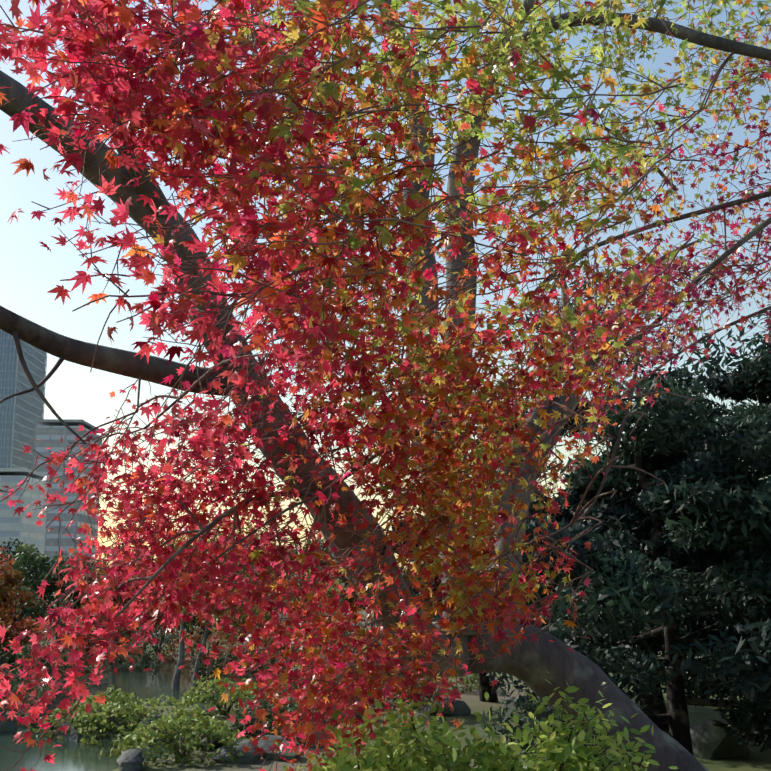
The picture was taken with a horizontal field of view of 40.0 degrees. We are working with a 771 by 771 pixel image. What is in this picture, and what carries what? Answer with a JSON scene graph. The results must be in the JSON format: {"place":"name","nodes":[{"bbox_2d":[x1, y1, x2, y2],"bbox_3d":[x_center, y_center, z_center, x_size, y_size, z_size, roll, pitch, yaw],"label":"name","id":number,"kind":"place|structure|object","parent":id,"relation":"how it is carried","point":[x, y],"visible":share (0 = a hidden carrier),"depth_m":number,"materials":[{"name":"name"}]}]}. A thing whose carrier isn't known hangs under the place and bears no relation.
{"place":"outdoors","nodes":[
{"label":"outdoors","id":0,"kind":"place"},
{"bbox_2d":[42,613,120,641],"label":"shrub","id":1,"kind":"object","parent":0,"point":[91,631],"depth_m":39.12,"materials":[{"name":"green plant"}]},
{"bbox_2d":[0,660,401,770],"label":"pond water","id":2,"kind":"structure","parent":0,"point":[156,681],"depth_m":22.17,"materials":[{"name":"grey liquid"}]},
{"bbox_2d":[0,573,770,770],"bbox_3d":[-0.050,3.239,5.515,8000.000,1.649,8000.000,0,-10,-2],"label":"ground","id":3,"kind":"structure","parent":0,"point":[756,760],"depth_m":18.59,"materials":[{"name":"green plant"}]},
{"bbox_2d":[0,709,16,731],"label":"rock","id":4,"kind":"object","parent":3,"relation":"on","point":[9,725],"visible":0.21,"depth_m":18.55,"materials":[{"name":"grey stone"}]},
{"bbox_2d":[0,646,37,663],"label":"shrub","id":5,"kind":"object","parent":3,"relation":"on","point":[11,656],"visible":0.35,"depth_m":32.78,"materials":[{"name":"green plant"}]},
{"bbox_2d":[0,546,45,649],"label":"tree","id":6,"kind":"object","parent":3,"relation":"on","point":[9,583],"visible":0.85,"depth_m":28.95,"materials":[{"name":"orange plant"}]},
{"bbox_2d":[0,587,45,659],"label":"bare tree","id":7,"kind":"object","parent":3,"relation":"on","point":[19,619],"visible":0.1,"depth_m":33.44,"materials":[{"name":"brown wood"}]},
{"bbox_2d":[0,329,46,469],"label":"skyscraper","id":8,"kind":"structure","parent":3,"relation":"on","point":[19,414],"depth_m":490.19,"materials":[{"name":"blue"}]},
{"bbox_2d":[0,468,48,574],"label":"white office block","id":9,"kind":"structure","parent":3,"relation":"on","point":[23,529],"depth_m":283.03,"materials":[{"name":"concrete"}]},
{"bbox_2d":[0,537,53,598],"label":"garden tree","id":10,"kind":"object","parent":3,"relation":"on","point":[5,553],"visible":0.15,"depth_m":50.77,"materials":[{"name":"green plant"}]},
{"bbox_2d":[11,597,62,632],"bbox_3d":[-12.495,8.280,36.966,2.601,1.991,2.012,-8,-13,40],"label":"garden tree","id":11,"kind":"object","parent":3,"relation":"on","point":[37,612],"visible":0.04,"depth_m":36.59,"materials":[{"name":"green plant"}]},
{"bbox_2d":[0,668,75,719],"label":"shrub","id":12,"kind":"object","parent":3,"relation":"on","point":[16,672],"visible":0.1,"depth_m":19.76,"materials":[{"name":"green plant"}]},
{"bbox_2d":[0,627,84,662],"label":"shrub","id":13,"kind":"object","parent":3,"relation":"on","point":[43,647],"visible":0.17,"depth_m":32.75,"materials":[{"name":"green plant"}]},
{"bbox_2d":[30,687,69,727],"bbox_3d":[-6.023,5.867,19.054,0.644,0.832,0.809,-9,-17,9],"label":"rock","id":14,"kind":"object","parent":3,"relation":"on","point":[57,703],"visible":0.23,"depth_m":18.87,"materials":[{"name":"grey stone"}]},
{"bbox_2d":[0,543,109,658],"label":"tree","id":15,"kind":"object","parent":3,"relation":"on","point":[35,565],"visible":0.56,"depth_m":32.80,"materials":[{"name":"green plant"}]},
{"bbox_2d":[12,652,100,675],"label":"shrub","id":16,"kind":"object","parent":3,"relation":"on","point":[48,666],"visible":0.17,"depth_m":28.70,"materials":[{"name":"green plant"}]},
{"bbox_2d":[33,419,101,570],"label":"grey office block","id":17,"kind":"structure","parent":3,"relation":"on","point":[49,432],"depth_m":363.03,"materials":[{"name":"concrete"}]},
{"bbox_2d":[51,721,90,741],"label":"rock","id":18,"kind":"object","parent":3,"relation":"on","point":[73,736],"visible":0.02,"depth_m":17.58,"materials":[{"name":"grey stone"}]},
{"bbox_2d":[43,553,116,626],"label":"garden tree","id":19,"kind":"object","parent":3,"relation":"on","point":[78,603],"visible":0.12,"depth_m":45.48,"materials":[{"name":"green plant"}]},
{"bbox_2d":[39,685,151,735],"bbox_3d":[-5.043,5.689,18.622,2.059,0.816,1.820,0,-10,-2],"label":"shrub","id":20,"kind":"object","parent":3,"relation":"on","point":[115,695],"visible":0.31,"depth_m":18.33,"materials":[{"name":"green plant"}]},
{"bbox_2d":[64,633,157,663],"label":"shrub","id":21,"kind":"object","parent":3,"relation":"on","point":[143,656],"visible":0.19,"depth_m":32.73,"materials":[{"name":"green plant"}]},
{"bbox_2d":[28,694,225,746],"bbox_3d":[-4.116,5.692,18.045,3.034,0.871,2.624,-8,-13,37],"label":"shrub","id":22,"kind":"object","parent":3,"relation":"on","point":[106,708],"visible":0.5,"depth_m":17.71,"materials":[{"name":"green plant"}]},
{"bbox_2d":[75,548,179,670],"bbox_3d":[-7.391,6.580,30.298,3.118,3.997,3.071,5,-11,-26],"label":"tree","id":23,"kind":"object","parent":3,"relation":"on","point":[113,599],"visible":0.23,"depth_m":30.07,"materials":[{"name":"green plant"}]},
{"bbox_2d":[116,748,142,770],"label":"rock","id":24,"kind":"object","parent":3,"relation":"on","point":[130,760],"visible":1,"depth_m":14.10,"materials":[{"name":"grey stone"}]},
{"bbox_2d":[113,533,153,561],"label":"garden tree","id":25,"kind":"object","parent":3,"relation":"on","point":[122,544],"depth_m":54.70,"materials":[{"name":"green plant"}]},
{"bbox_2d":[101,549,168,633],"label":"garden tree","id":26,"kind":"object","parent":3,"relation":"on","point":[145,588],"visible":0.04,"depth_m":42.33,"materials":[{"name":"green plant"}]},
{"bbox_2d":[100,615,212,656],"bbox_3d":[-7.249,7.880,33.468,3.683,1.304,2.695,0,-10,-2],"label":"shrub","id":27,"kind":"object","parent":3,"relation":"on","point":[156,649],"visible":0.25,"depth_m":33.01,"materials":[{"name":"green plant"}]},
{"bbox_2d":[139,714,177,740],"bbox_3d":[-3.719,5.690,17.633,0.699,0.453,0.520,5,-18,-32],"label":"rock","id":28,"kind":"object","parent":3,"relation":"on","point":[157,717],"visible":0.19,"depth_m":17.48,"materials":[{"name":"grey stone"}]},
{"bbox_2d":[98,705,250,767],"bbox_3d":[-2.948,4.959,15.087,2.250,0.778,1.700,0,-10,-2],"label":"shrub","id":29,"kind":"object","parent":3,"relation":"on","point":[146,735],"visible":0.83,"depth_m":14.80,"materials":[{"name":"green plant"}]},
{"bbox_2d":[177,703,209,721],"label":"rock","id":30,"kind":"object","parent":3,"relation":"on","point":[204,709],"visible":0.17,"depth_m":18.56,"materials":[{"name":"grey stone"}]},
{"bbox_2d":[157,628,250,664],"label":"shrub","id":31,"kind":"object","parent":3,"relation":"on","point":[197,638],"visible":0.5,"depth_m":32.45,"materials":[{"name":"green plant"}]},
{"bbox_2d":[161,542,268,663],"bbox_3d":[-5.391,6.609,31.364,3.544,4.300,3.629,-3,-10,15],"label":"tree","id":32,"kind":"object","parent":3,"relation":"on","point":[198,624],"visible":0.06,"depth_m":31.00,"materials":[{"name":"green plant"}]},
{"bbox_2d":[192,727,240,749],"bbox_3d":[-2.497,5.321,15.929,0.779,0.326,0.912,2,-20,-37],"label":"rock","id":33,"kind":"object","parent":3,"relation":"on","point":[217,744],"visible":0.31,"depth_m":15.58,"materials":[{"name":"grey stone"}]},
{"bbox_2d":[160,509,278,689],"bbox_3d":[-4.045,5.361,25.572,2.905,4.742,5.561,2,-10,-10],"label":"tree","id":34,"kind":"object","parent":3,"relation":"on","point":[176,680],"visible":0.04,"depth_m":25.08,"materials":[{"name":"green plant"}]},
{"bbox_2d":[175,675,269,718],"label":"shrub","id":35,"kind":"object","parent":3,"relation":"on","point":[197,691],"visible":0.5,"depth_m":19.53,"materials":[{"name":"green plant"}]},
{"bbox_2d":[137,523,308,688],"bbox_3d":[-3.679,5.532,25.590,3.877,4.410,3.512,-9,-13,41],"label":"tree","id":36,"kind":"object","parent":3,"relation":"on","point":[197,666],"visible":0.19,"depth_m":25.42,"materials":[{"name":"green plant"}]},
{"bbox_2d":[211,739,261,763],"bbox_3d":[-2.034,5.136,14.843,0.723,0.328,0.629,-2,-10,11],"label":"rock","id":37,"kind":"object","parent":3,"relation":"on","point":[247,757],"visible":0.48,"depth_m":14.59,"materials":[{"name":"grey stone"}]},
{"bbox_2d":[192,646,285,676],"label":"shrub","id":38,"kind":"object","parent":3,"relation":"on","point":[215,662],"visible":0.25,"depth_m":28.84,"materials":[{"name":"green plant"}]},
{"bbox_2d":[206,525,299,590],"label":"garden tree","id":39,"kind":"object","parent":3,"relation":"on","point":[260,544],"visible":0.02,"depth_m":59.43,"materials":[{"name":"green plant"}]},
{"bbox_2d":[240,717,270,737],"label":"rock","id":40,"kind":"object","parent":3,"relation":"on","point":[249,735],"visible":0.04,"depth_m":16.86,"materials":[{"name":"grey stone"}]},
{"bbox_2d":[243,574,294,620],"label":"garden tree","id":41,"kind":"object","parent":3,"relation":"on","point":[274,598],"depth_m":40.39,"materials":[{"name":"green plant"}]},
{"bbox_2d":[211,558,346,671],"bbox_3d":[-2.858,6.499,28.894,3.740,3.664,3.129,0,-10,-2],"label":"tree","id":42,"kind":"object","parent":3,"relation":"on","point":[331,588],"visible":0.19,"depth_m":28.71,"materials":[{"name":"green plant"}]},
{"bbox_2d":[258,735,302,761],"bbox_3d":[-1.492,5.249,15.019,0.691,0.498,0.510,-4,-11,20],"label":"rock","id":43,"kind":"object","parent":3,"relation":"on","point":[267,744],"visible":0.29,"depth_m":14.88,"materials":[{"name":"grey stone"}]},
{"bbox_2d":[234,628,338,666],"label":"shrub","id":44,"kind":"object","parent":3,"relation":"on","point":[292,648],"visible":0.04,"depth_m":31.87,"materials":[{"name":"green plant"}]},
{"bbox_2d":[230,694,347,745],"bbox_3d":[-1.597,5.290,16.873,1.699,0.781,1.828,9,-14,-43],"label":"shrub","id":45,"kind":"object","parent":3,"relation":"on","point":[269,720],"visible":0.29,"depth_m":16.54,"materials":[{"name":"green plant"}]},
{"bbox_2d":[291,718,333,748],"bbox_3d":[-1.071,5.339,16.213,0.756,0.567,0.407,-8,-13,40],"label":"rock","id":46,"kind":"object","parent":3,"relation":"on","point":[317,737],"visible":0.1,"depth_m":16.02,"materials":[{"name":"grey stone"}]},
{"bbox_2d":[281,538,347,652],"bbox_3d":[-1.806,6.682,32.909,3.561,3.862,4.514,0,-10,-2],"label":"tree","id":47,"kind":"object","parent":3,"relation":"on","point":[327,549],"visible":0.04,"depth_m":32.81,"materials":[{"name":"green plant"}]},
{"bbox_2d":[263,669,372,713],"bbox_3d":[-1.330,5.743,19.815,2.208,0.906,1.987,0,-10,-2],"label":"shrub","id":48,"kind":"object","parent":3,"relation":"on","point":[295,687],"visible":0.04,"depth_m":19.70,"materials":[{"name":"green plant"}]},
{"bbox_2d":[285,620,394,667],"bbox_3d":[-1.289,7.507,30.816,3.391,1.463,2.611,0,-10,-2],"label":"shrub","id":49,"kind":"object","parent":3,"relation":"on","point":[339,648],"visible":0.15,"depth_m":30.59,"materials":[{"name":"green plant"}]},
{"bbox_2d":[324,693,364,723],"bbox_3d":[-0.625,5.876,18.883,0.588,0.788,0.829,-9,-14,42],"label":"rock","id":50,"kind":"object","parent":3,"relation":"on","point":[356,716],"visible":0.06,"depth_m":18.72,"materials":[{"name":"grey stone"}]},
{"bbox_2d":[320,572,373,631],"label":"garden tree","id":51,"kind":"object","parent":3,"relation":"on","point":[350,600],"visible":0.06,"depth_m":44.78,"materials":[{"name":"green plant"}]},
{"bbox_2d":[0,0,770,770],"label":"maple tree","id":52,"kind":"object","parent":3,"relation":"on","point":[424,424],"visible":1,"depth_m":3.82,"materials":[{"name":"red plant"}]},
{"bbox_2d":[330,662,440,709],"bbox_3d":[-0.137,5.801,20.854,1.968,1.005,2.214,6,-12,-31],"label":"shrub","id":53,"kind":"object","parent":3,"relation":"on","point":[426,697],"visible":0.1,"depth_m":20.54,"materials":[{"name":"green plant"}]},
{"bbox_2d":[275,692,555,770],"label":"bush","id":54,"kind":"object","parent":3,"relation":"on","point":[340,760],"visible":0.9,"depth_m":3.77,"materials":[{"name":"green plant"}]},
{"bbox_2d":[381,673,478,692],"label":"shrub","id":55,"kind":"object","parent":3,"relation":"on","point":[471,682],"visible":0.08,"depth_m":23.35,"materials":[{"name":"green plant"}]},
{"bbox_2d":[422,698,470,714],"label":"rock","id":56,"kind":"object","parent":3,"relation":"on","point":[460,707],"visible":0.58,"depth_m":19.16,"materials":[{"name":"grey stone"}]},
{"bbox_2d":[298,654,677,770],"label":"bush","id":57,"kind":"object","parent":3,"relation":"on","point":[574,748],"visible":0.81,"depth_m":3.99,"materials":[{"name":"green plant"}]},
{"bbox_2d":[352,434,623,701],"bbox_3d":[2.089,3.652,21.133,5.871,5.630,6.171,2,-10,-13],"label":"pine tree","id":58,"kind":"object","parent":3,"relation":"on","point":[484,684],"visible":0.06,"depth_m":21.13,"materials":[{"name":"green plant"}]},
{"bbox_2d":[427,264,770,729],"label":"pine tree","id":59,"kind":"object","parent":3,"relation":"on","point":[654,704],"visible":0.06,"depth_m":18.00,"materials":[{"name":"green plant"}]},
{"bbox_2d":[473,374,770,770],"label":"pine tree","id":60,"kind":"object","parent":3,"relation":"on","point":[624,538],"visible":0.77,"depth_m":12.72,"materials":[{"name":"green plant"}]},
{"bbox_2d":[660,324,770,708],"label":"pine tree","id":61,"kind":"object","parent":3,"relation":"on","point":[750,379],"visible":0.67,"depth_m":13.86,"materials":[{"name":"green plant"}]},
{"bbox_2d":[662,302,770,661],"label":"pine tree","id":62,"kind":"object","parent":3,"relation":"on","point":[739,420],"visible":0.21,"depth_m":19.84,"materials":[{"name":"green plant"}]},
{"bbox_2d":[690,720,751,759],"bbox_3d":[4.655,5.165,15.089,0.951,0.846,0.623,-8,-13,37],"label":"rock","id":63,"kind":"object","parent":3,"relation":"on","point":[708,743],"visible":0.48,"depth_m":14.88,"materials":[{"name":"grey stone"}]},
{"bbox_2d":[729,400,762,408],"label":"garden tree","id":64,"kind":"object","parent":3,"relation":"on","point":[742,403],"depth_m":23.11,"materials":[{"name":"green plant"}]},
{"bbox_2d":[736,653,770,709],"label":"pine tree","id":65,"kind":"object","parent":3,"relation":"on","point":[766,691],"visible":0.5,"depth_m":11.44,"materials":[{"name":"green plant"}]},
{"bbox_2d":[0,0,770,572],"label":"sky","id":66,"kind":"structure","parent":0,"point":[28,270],"materials":[{"name":"blue"}]}
]}

